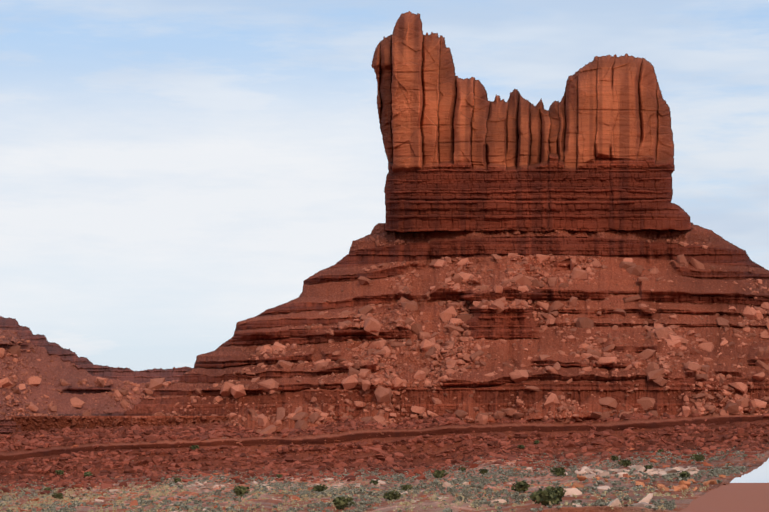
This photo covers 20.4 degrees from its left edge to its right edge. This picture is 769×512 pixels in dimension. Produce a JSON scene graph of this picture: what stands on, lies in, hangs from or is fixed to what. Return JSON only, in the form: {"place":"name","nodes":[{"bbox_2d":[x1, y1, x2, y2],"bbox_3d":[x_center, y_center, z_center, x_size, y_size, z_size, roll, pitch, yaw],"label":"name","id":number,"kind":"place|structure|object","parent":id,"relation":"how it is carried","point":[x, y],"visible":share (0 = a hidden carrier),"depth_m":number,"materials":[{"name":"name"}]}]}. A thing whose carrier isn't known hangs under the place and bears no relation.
{"place":"outdoors","nodes":[
{"label":"outdoors","id":0,"kind":"place"},
{"bbox_2d":[0,11,768,511],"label":"rock butte","id":1,"kind":"object","parent":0,"point":[582,169],"visible":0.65,"depth_m":787.44,"materials":[{"name":"red stone"}]},
{"bbox_2d":[0,477,708,511],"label":"dry grass","id":2,"kind":"structure","parent":1,"relation":"on","point":[406,503],"depth_m":322.40,"materials":[{"name":"beige plant"}]},
{"bbox_2d":[2,467,742,511],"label":"stones","id":3,"kind":"object","parent":1,"relation":"on","point":[644,501],"visible":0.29,"depth_m":248.56,"materials":[{"name":"stone"}]},
{"bbox_2d":[0,461,748,511],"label":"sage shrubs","id":4,"kind":"object","parent":1,"relation":"on","point":[666,504],"visible":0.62,"depth_m":318.38,"materials":[{"name":"green plant"}]},
{"bbox_2d":[44,440,704,509],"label":"juniper shrubs","id":5,"kind":"object","parent":1,"relation":"on","point":[552,494],"visible":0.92,"depth_m":383.70,"materials":[{"name":"green plant"}]},
{"bbox_2d":[0,239,768,433],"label":"talus boulders","id":6,"kind":"object","parent":1,"relation":"on","point":[653,371],"visible":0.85,"depth_m":756.28,"materials":[{"name":"stone"}]},
{"bbox_2d":[0,436,768,499],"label":"sage shrubs","id":7,"kind":"object","parent":1,"relation":"on","point":[397,477],"visible":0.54,"depth_m":549.98,"materials":[{"name":"green plant"}]},
{"bbox_2d":[0,412,768,497],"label":"dirt slope","id":8,"kind":"structure","parent":1,"relation":"on","point":[202,433],"depth_m":707.37,"materials":[{"name":"red soil"}]},
{"bbox_2d":[0,425,768,511],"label":"rocks","id":9,"kind":"object","parent":1,"relation":"on","point":[135,502],"visible":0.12,"depth_m":487.37,"materials":[{"name":"red stone"}]},
{"bbox_2d":[177,465,699,489],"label":"pale rocks","id":10,"kind":"object","parent":1,"relation":"on","point":[601,473],"visible":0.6,"depth_m":404.59,"materials":[{"name":"stone"}]},
{"bbox_2d":[564,475,725,490],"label":"rocks","id":11,"kind":"object","parent":1,"relation":"on","point":[681,485],"visible":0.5,"depth_m":285.47,"materials":[{"name":"stone"}]},
{"bbox_2d":[0,0,768,482],"label":"sky","id":12,"kind":"structure","parent":0,"point":[174,174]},
{"bbox_2d":[677,483,768,511],"bbox_3d":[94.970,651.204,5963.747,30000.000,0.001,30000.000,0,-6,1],"label":"ground","id":13,"kind":"structure","parent":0,"point":[742,497],"depth_m":2788.82,"materials":[{"name":"brown soil"}]}
]}

